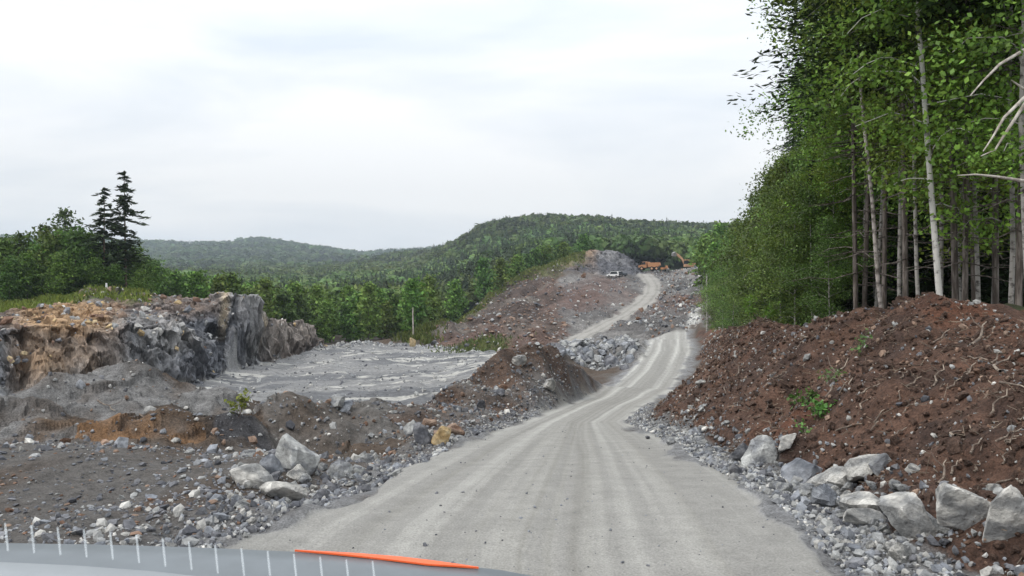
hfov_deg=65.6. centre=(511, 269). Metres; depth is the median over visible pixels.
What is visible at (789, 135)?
spruce
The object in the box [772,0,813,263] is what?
spruce
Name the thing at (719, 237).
broadleaf tree
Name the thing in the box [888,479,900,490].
rock
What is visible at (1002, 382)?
broken branch
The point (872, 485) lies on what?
rock
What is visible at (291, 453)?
boulder
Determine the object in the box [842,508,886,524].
boulder
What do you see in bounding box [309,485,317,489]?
rock
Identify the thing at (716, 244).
broadleaf tree
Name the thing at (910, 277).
spruce
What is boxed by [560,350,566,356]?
rock
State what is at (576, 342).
rock
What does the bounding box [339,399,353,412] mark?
rock
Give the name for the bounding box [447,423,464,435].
rock
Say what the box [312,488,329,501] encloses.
rock
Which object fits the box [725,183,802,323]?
birch
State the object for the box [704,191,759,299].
birch
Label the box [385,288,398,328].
broadleaf tree
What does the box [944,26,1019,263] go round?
birch
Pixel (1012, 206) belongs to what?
birch
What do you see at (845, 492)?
rock
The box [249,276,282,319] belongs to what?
broadleaf tree
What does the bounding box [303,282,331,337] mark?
broadleaf tree
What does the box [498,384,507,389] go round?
rock
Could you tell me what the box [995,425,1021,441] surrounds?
broken branch
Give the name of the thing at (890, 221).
birch
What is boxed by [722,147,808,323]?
birch
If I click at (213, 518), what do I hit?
roadside gravel
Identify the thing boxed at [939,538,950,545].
rock
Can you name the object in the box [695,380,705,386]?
rock
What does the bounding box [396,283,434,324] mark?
broadleaf tree
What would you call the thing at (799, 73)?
birch
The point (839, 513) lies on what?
rock
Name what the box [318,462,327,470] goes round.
rock
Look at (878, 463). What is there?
boulder
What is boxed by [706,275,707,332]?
bare trunk
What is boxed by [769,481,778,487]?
rock
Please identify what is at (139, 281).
broadleaf tree
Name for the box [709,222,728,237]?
broadleaf tree
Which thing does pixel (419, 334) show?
grass
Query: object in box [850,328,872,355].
sapling
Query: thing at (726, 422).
rock
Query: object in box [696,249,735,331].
birch
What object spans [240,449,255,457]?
rock
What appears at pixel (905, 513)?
boulder
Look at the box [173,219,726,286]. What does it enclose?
hillside woodland
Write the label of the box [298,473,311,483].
rock
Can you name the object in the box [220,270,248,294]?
broadleaf tree
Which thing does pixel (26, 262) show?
broadleaf tree
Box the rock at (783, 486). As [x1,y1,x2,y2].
[776,482,792,490]
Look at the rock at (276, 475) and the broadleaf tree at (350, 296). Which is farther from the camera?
the broadleaf tree at (350, 296)
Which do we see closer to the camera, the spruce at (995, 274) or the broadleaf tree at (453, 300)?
the spruce at (995, 274)
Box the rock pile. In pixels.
[546,338,648,369]
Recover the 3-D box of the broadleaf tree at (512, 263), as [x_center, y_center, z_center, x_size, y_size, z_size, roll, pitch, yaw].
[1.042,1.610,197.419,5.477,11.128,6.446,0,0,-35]
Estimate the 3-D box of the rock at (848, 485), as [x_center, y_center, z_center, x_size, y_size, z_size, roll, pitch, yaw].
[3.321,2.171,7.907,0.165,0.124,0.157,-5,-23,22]
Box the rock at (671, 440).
[666,436,678,444]
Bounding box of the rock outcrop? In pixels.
[0,287,326,396]
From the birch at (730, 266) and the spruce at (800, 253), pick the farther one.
the birch at (730, 266)
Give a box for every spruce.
[727,0,921,308]
[741,9,925,323]
[756,13,862,323]
[758,0,929,306]
[759,109,802,309]
[761,14,923,324]
[762,0,1018,296]
[769,0,979,308]
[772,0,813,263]
[779,149,831,326]
[781,64,806,153]
[799,0,1019,299]
[805,60,928,311]
[810,118,969,312]
[821,97,990,312]
[830,0,1023,300]
[834,2,1015,301]
[843,102,1015,308]
[845,153,1007,306]
[857,0,1022,303]
[878,0,1022,305]
[887,11,1016,303]
[889,182,1015,302]
[908,76,1023,306]
[909,183,1015,303]
[916,0,1019,267]
[980,183,1023,303]
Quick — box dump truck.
[638,262,660,269]
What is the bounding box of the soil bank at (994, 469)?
[654,292,1023,575]
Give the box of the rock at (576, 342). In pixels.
[570,339,584,346]
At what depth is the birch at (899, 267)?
19.05 m
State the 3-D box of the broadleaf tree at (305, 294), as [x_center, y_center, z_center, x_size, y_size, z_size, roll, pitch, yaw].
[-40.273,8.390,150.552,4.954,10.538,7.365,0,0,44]
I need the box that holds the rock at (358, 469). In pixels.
[353,464,364,472]
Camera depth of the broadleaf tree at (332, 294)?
166.27 m
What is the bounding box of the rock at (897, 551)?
[886,542,911,563]
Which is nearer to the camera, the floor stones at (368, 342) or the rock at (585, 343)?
the rock at (585, 343)
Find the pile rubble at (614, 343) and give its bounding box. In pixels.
[549,334,639,370]
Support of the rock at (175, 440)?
on the earth mound at (204, 401)
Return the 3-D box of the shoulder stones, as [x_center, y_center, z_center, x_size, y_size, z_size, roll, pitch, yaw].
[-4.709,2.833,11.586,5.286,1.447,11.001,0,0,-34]
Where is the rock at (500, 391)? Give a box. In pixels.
[492,388,504,396]
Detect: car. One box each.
[0,543,530,575]
[607,271,620,276]
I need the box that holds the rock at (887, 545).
[883,541,894,551]
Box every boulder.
[230,463,273,488]
[259,454,283,475]
[259,481,307,500]
[275,433,319,475]
[329,394,345,407]
[403,420,416,436]
[409,338,415,346]
[413,422,431,443]
[431,426,450,444]
[728,442,747,460]
[778,433,796,452]
[781,458,822,482]
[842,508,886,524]
[868,453,891,475]
[878,492,937,539]
[935,483,990,530]
[982,485,1023,542]
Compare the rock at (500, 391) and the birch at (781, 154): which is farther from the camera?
the birch at (781, 154)
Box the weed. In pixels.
[224,388,250,414]
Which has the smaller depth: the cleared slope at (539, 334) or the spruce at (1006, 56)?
the spruce at (1006, 56)
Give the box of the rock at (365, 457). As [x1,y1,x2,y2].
[359,452,374,462]
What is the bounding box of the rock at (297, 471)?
[286,464,307,481]
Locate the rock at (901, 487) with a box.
[893,484,908,491]
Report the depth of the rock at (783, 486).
7.70 m
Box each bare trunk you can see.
[412,307,413,334]
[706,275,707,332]
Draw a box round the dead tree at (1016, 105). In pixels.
[957,48,1023,182]
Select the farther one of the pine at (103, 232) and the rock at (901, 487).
the pine at (103, 232)
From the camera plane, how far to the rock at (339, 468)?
10.11 m
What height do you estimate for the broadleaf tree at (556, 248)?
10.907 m
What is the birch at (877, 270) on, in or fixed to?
on the forest floor at (1017, 307)
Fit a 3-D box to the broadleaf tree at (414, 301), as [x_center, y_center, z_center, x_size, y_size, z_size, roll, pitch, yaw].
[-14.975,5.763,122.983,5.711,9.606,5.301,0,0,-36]
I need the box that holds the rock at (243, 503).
[234,500,249,507]
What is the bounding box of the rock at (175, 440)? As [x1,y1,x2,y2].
[171,437,181,443]
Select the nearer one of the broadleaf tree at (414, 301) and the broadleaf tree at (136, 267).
the broadleaf tree at (136, 267)
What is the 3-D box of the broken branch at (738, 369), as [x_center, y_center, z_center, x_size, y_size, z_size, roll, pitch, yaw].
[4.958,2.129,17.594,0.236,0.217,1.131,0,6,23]
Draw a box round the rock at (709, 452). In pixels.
[698,451,713,454]
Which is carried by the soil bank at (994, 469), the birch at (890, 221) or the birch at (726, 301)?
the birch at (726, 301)
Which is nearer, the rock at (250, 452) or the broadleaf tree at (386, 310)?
the rock at (250, 452)
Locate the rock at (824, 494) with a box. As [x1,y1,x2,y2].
[811,483,837,506]
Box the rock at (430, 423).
[421,418,436,427]
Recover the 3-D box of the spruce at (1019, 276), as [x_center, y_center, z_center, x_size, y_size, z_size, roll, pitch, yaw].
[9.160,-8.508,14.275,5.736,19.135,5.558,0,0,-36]
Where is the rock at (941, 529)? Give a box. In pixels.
[926,511,949,533]
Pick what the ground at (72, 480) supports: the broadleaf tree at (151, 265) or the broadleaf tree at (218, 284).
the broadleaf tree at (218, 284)
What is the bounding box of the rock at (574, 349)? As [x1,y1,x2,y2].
[571,347,583,355]
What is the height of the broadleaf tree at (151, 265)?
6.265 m
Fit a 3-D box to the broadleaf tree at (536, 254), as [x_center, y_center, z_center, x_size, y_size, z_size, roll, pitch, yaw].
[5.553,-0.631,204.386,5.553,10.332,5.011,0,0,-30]
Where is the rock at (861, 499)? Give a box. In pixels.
[839,491,882,512]
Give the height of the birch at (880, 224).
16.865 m
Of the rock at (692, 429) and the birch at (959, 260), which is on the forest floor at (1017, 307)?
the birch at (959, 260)
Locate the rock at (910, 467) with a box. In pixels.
[905,463,919,473]
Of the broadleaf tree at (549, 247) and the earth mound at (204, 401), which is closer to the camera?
the earth mound at (204, 401)
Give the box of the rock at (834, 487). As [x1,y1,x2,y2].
[831,485,839,491]
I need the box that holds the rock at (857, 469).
[844,454,876,482]
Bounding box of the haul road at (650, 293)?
[553,272,662,343]
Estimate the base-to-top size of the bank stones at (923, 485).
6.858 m
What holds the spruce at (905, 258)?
on the forest floor at (1017, 307)
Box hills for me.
[202,251,692,317]
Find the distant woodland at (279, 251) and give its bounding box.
[0,234,437,266]
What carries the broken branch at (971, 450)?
on the soil bank at (994, 469)
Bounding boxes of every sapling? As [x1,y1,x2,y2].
[742,294,780,321]
[784,386,816,409]
[794,418,812,432]
[801,394,836,420]
[818,369,846,384]
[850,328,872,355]
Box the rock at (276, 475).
[271,471,280,480]
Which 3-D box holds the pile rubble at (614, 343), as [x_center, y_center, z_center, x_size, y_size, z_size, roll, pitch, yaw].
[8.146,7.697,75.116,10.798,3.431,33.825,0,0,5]
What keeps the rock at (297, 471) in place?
on the ground at (72, 480)
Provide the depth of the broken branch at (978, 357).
9.04 m
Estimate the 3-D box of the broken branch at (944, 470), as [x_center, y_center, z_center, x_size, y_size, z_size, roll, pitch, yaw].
[3.650,1.680,6.816,0.136,0.143,0.401,0,15,35]
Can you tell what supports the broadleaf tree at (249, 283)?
on the ground at (72, 480)
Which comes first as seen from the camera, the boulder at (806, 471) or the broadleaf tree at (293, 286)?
the boulder at (806, 471)
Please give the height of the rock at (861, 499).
0.254 m
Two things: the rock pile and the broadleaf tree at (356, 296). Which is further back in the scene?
the broadleaf tree at (356, 296)
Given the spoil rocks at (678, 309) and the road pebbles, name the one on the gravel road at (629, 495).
the road pebbles
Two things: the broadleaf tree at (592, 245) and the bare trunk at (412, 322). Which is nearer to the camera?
the bare trunk at (412, 322)
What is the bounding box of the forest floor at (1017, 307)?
[703,256,1023,324]
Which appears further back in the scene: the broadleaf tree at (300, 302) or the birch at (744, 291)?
the broadleaf tree at (300, 302)
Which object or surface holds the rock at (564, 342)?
on the rock pile
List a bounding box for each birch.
[690,260,728,329]
[694,277,716,329]
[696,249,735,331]
[696,262,736,327]
[697,163,785,322]
[699,237,740,327]
[701,229,742,327]
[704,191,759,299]
[706,270,740,328]
[707,234,758,323]
[711,148,808,311]
[713,218,755,329]
[714,238,763,325]
[716,214,747,326]
[721,167,785,324]
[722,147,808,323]
[725,2,920,266]
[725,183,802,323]
[728,224,788,321]
[730,189,796,323]
[738,173,846,326]
[744,148,868,325]
[747,0,936,306]
[747,0,983,296]
[747,0,1014,295]
[754,184,872,325]
[758,9,930,291]
[763,83,897,308]
[770,100,879,314]
[772,0,905,307]
[775,0,959,303]
[775,37,986,247]
[778,211,874,322]
[779,0,1019,291]
[789,20,1017,300]
[793,0,1019,295]
[819,0,1020,300]
[843,3,1019,303]
[847,0,1023,268]
[888,0,1023,303]
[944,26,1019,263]
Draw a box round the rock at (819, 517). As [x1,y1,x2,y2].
[814,515,822,521]
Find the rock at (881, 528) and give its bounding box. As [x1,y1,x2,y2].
[877,524,886,531]
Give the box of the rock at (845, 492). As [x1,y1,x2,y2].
[840,490,851,497]
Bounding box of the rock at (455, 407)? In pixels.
[451,404,460,410]
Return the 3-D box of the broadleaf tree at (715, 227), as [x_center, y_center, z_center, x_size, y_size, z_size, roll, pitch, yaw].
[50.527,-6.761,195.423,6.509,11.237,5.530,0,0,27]
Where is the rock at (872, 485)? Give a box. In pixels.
[866,480,876,490]
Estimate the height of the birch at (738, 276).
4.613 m
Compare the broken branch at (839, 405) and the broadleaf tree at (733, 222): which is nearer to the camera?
the broken branch at (839, 405)
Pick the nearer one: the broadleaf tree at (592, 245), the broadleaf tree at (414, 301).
the broadleaf tree at (414, 301)
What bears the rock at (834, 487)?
on the ground at (72, 480)
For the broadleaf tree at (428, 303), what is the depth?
128.30 m
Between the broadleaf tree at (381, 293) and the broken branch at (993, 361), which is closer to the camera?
the broken branch at (993, 361)
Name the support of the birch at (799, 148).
on the forest floor at (1017, 307)
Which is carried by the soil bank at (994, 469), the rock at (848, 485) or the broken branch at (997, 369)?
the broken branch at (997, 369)
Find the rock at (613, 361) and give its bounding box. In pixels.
[604,356,618,366]
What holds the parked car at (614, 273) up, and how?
on the spoil slope at (634, 330)
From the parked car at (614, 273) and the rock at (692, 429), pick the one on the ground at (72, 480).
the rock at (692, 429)
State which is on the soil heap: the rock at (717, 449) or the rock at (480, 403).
the rock at (480, 403)
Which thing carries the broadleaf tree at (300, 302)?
on the ground at (72, 480)
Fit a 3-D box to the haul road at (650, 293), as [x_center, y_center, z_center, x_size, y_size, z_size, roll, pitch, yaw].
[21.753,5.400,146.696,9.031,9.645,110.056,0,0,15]
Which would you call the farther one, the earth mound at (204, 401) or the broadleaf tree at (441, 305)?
the broadleaf tree at (441, 305)
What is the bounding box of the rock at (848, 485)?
[840,481,854,491]
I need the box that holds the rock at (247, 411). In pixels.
[241,409,251,413]
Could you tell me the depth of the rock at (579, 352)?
66.22 m
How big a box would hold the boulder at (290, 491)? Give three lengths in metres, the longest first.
0.507 x 0.304 x 0.264 m
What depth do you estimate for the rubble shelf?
16.02 m
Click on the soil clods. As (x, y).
(953, 445)
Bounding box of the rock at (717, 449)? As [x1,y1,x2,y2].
[714,446,723,451]
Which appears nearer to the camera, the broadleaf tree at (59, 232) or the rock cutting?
the broadleaf tree at (59, 232)
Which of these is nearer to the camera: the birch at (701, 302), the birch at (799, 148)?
the birch at (799, 148)
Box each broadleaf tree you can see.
[0,234,26,297]
[0,255,33,300]
[1,252,50,299]
[7,230,36,296]
[20,230,78,295]
[21,228,84,292]
[22,221,64,294]
[22,239,48,297]
[33,249,82,294]
[42,226,107,294]
[58,228,117,289]
[77,257,110,288]
[83,241,119,287]
[102,264,130,286]
[106,242,130,287]
[107,244,160,289]
[127,268,156,291]
[131,255,172,293]
[151,259,176,295]
[160,267,169,294]
[163,267,178,291]
[165,269,192,297]
[180,269,213,297]
[182,271,210,297]
[204,274,234,292]
[206,273,231,297]
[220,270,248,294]
[239,284,253,293]
[243,280,258,287]
[243,288,269,317]
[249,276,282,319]
[255,286,279,318]
[271,287,282,318]
[274,289,300,322]
[281,292,309,323]
[284,280,309,316]
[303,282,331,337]
[303,288,312,304]
[309,299,342,343]
[315,296,337,339]
[325,290,340,337]
[328,296,340,338]
[333,284,356,337]
[335,301,356,342]
[343,290,370,340]
[346,293,367,340]
[351,279,387,339]
[370,286,393,339]
[378,300,398,338]
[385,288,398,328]
[388,293,403,335]
[393,276,431,330]
[395,291,420,331]
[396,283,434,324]
[403,282,433,324]
[420,273,445,322]
[436,290,444,318]
[443,278,469,321]
[444,294,463,320]
[473,256,499,301]
[489,256,511,290]
[496,263,509,282]
[507,255,522,273]
[508,268,516,278]
[509,253,527,274]
[521,253,534,270]
[529,248,544,266]
[536,244,553,261]
[537,249,549,265]
[544,244,557,260]
[550,244,560,259]
[555,241,569,258]
[565,245,575,255]
[574,233,590,252]
[588,240,596,249]
[688,236,710,290]
[692,232,713,258]
[698,235,713,274]
[698,240,723,281]
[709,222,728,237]
[711,220,725,237]
[713,234,727,246]
[728,218,746,229]
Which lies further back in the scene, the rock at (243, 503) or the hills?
the hills
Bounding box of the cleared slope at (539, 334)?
[416,262,572,349]
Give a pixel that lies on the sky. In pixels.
(359, 125)
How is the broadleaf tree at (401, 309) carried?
on the ground at (72, 480)
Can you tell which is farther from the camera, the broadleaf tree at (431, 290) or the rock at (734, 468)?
the broadleaf tree at (431, 290)
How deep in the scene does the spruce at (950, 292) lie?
21.86 m
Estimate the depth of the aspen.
92.75 m
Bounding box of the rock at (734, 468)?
[728,464,741,473]
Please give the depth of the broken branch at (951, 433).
7.38 m
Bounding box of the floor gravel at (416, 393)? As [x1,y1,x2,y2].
[196,343,479,400]
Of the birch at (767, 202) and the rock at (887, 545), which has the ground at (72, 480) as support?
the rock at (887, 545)
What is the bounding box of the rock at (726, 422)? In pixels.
[721,420,729,424]
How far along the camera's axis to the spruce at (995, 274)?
15.38 m
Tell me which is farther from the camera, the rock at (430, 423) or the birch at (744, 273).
the birch at (744, 273)
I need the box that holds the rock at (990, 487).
[986,483,1001,490]
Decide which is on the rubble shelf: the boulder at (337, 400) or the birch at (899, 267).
the boulder at (337, 400)
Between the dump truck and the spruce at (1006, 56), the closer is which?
the spruce at (1006, 56)
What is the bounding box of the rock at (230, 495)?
[227,492,241,501]
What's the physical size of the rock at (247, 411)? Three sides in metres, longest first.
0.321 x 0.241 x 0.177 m
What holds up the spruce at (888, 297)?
on the forest floor at (1017, 307)
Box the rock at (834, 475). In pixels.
[806,466,847,487]
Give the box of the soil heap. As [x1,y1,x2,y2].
[385,343,602,436]
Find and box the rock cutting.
[560,250,646,275]
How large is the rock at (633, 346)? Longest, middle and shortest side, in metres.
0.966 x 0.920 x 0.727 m
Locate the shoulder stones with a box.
[0,408,319,540]
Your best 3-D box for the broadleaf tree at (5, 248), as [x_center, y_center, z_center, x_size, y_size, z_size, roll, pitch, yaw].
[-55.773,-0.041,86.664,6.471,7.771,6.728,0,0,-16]
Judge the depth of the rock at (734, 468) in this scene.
9.34 m
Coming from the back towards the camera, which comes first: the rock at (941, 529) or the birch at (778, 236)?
the birch at (778, 236)
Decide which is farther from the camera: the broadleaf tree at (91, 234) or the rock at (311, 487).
the broadleaf tree at (91, 234)
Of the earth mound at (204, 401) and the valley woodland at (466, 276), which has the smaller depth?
the earth mound at (204, 401)
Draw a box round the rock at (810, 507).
[806,504,816,511]
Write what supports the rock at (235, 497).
on the ground at (72, 480)
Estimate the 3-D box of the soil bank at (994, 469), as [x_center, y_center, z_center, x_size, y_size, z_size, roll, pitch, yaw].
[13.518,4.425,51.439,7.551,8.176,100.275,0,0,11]
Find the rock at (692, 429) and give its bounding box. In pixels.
[688,427,698,432]
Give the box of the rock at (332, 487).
[320,483,339,491]
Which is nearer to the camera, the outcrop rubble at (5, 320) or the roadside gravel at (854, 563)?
the roadside gravel at (854, 563)
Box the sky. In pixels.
[0,0,813,250]
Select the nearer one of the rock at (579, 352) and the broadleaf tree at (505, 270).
the rock at (579, 352)
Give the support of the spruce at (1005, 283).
on the forest floor at (1017, 307)
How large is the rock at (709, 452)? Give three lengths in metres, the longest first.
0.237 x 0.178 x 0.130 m
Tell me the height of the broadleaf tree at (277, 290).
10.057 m
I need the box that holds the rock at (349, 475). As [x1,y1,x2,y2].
[346,473,353,478]
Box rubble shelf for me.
[246,391,414,459]
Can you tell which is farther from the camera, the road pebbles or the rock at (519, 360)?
the rock at (519, 360)
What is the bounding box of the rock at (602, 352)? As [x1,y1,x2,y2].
[598,349,605,355]
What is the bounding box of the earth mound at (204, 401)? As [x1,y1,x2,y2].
[0,360,274,450]
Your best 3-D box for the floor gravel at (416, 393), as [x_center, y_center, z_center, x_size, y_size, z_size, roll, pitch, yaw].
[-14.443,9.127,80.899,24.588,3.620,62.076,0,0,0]
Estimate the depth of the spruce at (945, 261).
23.75 m
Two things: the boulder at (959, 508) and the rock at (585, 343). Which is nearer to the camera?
the boulder at (959, 508)
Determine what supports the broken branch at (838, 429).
on the soil bank at (994, 469)
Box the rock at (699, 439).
[694,436,707,443]
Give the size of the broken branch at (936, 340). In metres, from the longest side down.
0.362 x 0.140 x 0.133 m
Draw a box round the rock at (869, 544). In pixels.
[865,540,875,549]
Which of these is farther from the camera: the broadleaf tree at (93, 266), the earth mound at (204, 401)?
the broadleaf tree at (93, 266)
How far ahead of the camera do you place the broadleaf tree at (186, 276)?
119.46 m
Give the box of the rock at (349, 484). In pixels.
[345,481,353,486]
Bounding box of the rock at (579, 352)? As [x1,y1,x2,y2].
[576,350,583,355]
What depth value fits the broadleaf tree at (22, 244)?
91.64 m
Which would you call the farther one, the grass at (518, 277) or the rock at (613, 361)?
the grass at (518, 277)
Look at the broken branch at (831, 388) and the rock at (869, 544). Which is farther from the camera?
the broken branch at (831, 388)
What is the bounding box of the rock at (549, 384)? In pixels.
[543,378,555,390]
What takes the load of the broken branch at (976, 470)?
on the soil bank at (994, 469)
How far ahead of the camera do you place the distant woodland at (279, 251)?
1475.95 m
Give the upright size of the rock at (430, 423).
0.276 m
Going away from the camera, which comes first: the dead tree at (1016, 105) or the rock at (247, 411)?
the dead tree at (1016, 105)
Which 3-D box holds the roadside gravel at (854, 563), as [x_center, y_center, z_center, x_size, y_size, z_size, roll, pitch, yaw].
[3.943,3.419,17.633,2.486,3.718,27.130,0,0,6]
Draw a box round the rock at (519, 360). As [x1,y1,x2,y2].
[512,355,526,366]
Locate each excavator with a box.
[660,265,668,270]
[671,252,695,269]
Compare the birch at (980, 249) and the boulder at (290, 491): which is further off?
the birch at (980, 249)
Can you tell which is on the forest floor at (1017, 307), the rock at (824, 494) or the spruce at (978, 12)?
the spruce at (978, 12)
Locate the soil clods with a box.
[651,292,1023,569]
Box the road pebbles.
[242,426,818,574]
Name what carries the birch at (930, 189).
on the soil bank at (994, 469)
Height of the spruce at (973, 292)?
21.198 m
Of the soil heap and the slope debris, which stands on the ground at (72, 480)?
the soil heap
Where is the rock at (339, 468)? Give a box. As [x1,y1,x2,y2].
[329,460,352,478]
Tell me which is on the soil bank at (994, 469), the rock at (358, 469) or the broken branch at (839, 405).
the broken branch at (839, 405)
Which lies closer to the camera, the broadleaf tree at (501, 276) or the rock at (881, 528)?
the rock at (881, 528)
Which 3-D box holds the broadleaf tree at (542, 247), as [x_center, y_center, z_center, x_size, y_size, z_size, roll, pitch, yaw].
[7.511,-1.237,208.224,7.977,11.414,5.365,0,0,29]
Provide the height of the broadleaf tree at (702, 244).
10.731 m
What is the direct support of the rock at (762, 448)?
on the ground at (72, 480)
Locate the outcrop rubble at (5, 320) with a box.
[0,286,327,384]
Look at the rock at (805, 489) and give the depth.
7.63 m
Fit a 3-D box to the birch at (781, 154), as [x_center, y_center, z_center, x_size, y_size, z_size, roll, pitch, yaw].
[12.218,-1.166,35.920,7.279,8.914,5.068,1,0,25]
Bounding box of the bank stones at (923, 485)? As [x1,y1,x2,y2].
[653,294,1023,575]
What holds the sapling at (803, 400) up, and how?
on the soil bank at (994, 469)
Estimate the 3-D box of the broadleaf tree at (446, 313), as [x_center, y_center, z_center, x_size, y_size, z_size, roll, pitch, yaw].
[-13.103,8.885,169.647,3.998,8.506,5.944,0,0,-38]
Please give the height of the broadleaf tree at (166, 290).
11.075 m
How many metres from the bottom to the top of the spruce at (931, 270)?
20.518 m
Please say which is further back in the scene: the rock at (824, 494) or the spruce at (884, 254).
the spruce at (884, 254)
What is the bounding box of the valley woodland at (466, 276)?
[206,251,501,333]
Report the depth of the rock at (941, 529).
6.06 m
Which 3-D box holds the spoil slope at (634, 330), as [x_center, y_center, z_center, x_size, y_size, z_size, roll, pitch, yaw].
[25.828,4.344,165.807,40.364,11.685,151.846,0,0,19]
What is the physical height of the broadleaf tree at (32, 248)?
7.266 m
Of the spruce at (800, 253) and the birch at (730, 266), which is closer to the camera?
the spruce at (800, 253)
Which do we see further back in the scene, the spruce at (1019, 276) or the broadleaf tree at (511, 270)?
the broadleaf tree at (511, 270)
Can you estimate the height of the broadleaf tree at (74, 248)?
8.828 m
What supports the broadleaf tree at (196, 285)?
on the ground at (72, 480)
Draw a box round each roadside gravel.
[0,347,584,547]
[626,387,1023,575]
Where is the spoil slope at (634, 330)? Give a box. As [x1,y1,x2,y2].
[553,267,710,341]
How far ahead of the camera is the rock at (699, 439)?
13.27 m
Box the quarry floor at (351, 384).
[177,333,497,404]
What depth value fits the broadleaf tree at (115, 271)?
84.82 m
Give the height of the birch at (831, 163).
13.771 m
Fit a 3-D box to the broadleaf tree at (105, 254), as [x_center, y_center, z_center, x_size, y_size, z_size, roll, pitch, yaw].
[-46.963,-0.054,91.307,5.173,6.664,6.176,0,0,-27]
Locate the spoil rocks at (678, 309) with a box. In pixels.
[560,266,703,337]
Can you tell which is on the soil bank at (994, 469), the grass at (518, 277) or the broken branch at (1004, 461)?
the broken branch at (1004, 461)
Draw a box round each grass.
[0,284,152,312]
[386,319,449,345]
[420,249,585,343]
[428,331,528,353]
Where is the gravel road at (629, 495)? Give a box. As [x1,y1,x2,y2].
[225,329,833,575]
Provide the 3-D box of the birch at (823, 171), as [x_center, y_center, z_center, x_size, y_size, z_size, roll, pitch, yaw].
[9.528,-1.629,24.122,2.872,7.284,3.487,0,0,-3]
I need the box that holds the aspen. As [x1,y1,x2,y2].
[31,206,84,249]
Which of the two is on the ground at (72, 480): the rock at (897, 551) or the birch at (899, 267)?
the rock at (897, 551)
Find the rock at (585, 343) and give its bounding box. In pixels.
[582,340,588,345]
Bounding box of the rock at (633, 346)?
[628,345,637,350]
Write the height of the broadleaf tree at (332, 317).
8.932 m
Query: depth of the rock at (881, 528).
6.27 m
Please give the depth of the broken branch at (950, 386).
8.66 m
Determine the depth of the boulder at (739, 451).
10.13 m
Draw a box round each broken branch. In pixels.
[733,360,743,376]
[822,355,847,399]
[835,423,861,431]
[838,374,852,406]
[905,371,921,386]
[928,360,944,386]
[931,452,946,484]
[933,326,949,341]
[947,376,960,388]
[949,430,960,435]
[950,460,957,474]
[960,357,975,377]
[967,350,991,359]
[968,460,980,471]
[969,437,982,453]
[970,314,986,344]
[987,386,1007,413]
[988,346,999,363]
[992,355,1010,372]
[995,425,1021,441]
[995,445,1011,464]
[996,478,1019,483]
[999,381,1023,386]
[1004,426,1019,441]
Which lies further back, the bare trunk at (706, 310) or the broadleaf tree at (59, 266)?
the bare trunk at (706, 310)
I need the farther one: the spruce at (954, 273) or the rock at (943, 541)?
the spruce at (954, 273)
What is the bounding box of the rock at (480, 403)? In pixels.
[476,400,485,409]
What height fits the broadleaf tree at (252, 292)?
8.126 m
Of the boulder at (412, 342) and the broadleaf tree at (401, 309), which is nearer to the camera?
the boulder at (412, 342)
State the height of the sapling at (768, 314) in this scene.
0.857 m
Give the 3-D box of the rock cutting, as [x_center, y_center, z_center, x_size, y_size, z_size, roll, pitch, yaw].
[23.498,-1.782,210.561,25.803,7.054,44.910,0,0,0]
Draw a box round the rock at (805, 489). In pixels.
[792,482,814,497]
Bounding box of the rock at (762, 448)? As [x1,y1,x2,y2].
[741,435,777,466]
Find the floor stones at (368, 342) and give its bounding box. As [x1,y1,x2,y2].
[312,339,481,352]
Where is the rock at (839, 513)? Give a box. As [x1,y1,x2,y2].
[833,510,845,518]
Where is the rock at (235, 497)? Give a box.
[231,494,240,499]
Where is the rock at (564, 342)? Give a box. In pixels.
[561,340,569,345]
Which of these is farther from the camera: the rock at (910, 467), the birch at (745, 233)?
the birch at (745, 233)
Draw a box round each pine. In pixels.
[78,187,133,288]
[102,171,152,287]
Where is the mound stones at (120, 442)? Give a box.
[0,341,580,467]
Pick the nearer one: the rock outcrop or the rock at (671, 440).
the rock at (671, 440)
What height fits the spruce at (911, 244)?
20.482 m
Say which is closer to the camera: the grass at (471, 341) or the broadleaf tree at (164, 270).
the grass at (471, 341)
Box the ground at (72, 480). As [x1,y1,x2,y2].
[0,270,1001,575]
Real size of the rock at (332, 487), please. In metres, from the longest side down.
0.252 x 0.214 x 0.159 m
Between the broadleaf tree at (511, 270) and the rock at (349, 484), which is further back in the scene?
the broadleaf tree at (511, 270)
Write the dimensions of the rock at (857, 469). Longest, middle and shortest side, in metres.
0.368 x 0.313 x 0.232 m
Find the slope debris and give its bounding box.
[422,260,566,348]
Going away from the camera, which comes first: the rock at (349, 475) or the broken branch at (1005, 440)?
the broken branch at (1005, 440)
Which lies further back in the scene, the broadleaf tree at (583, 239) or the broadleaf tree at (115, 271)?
the broadleaf tree at (583, 239)
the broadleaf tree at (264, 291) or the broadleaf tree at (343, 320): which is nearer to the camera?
the broadleaf tree at (264, 291)
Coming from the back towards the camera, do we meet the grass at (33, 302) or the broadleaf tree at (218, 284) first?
the broadleaf tree at (218, 284)

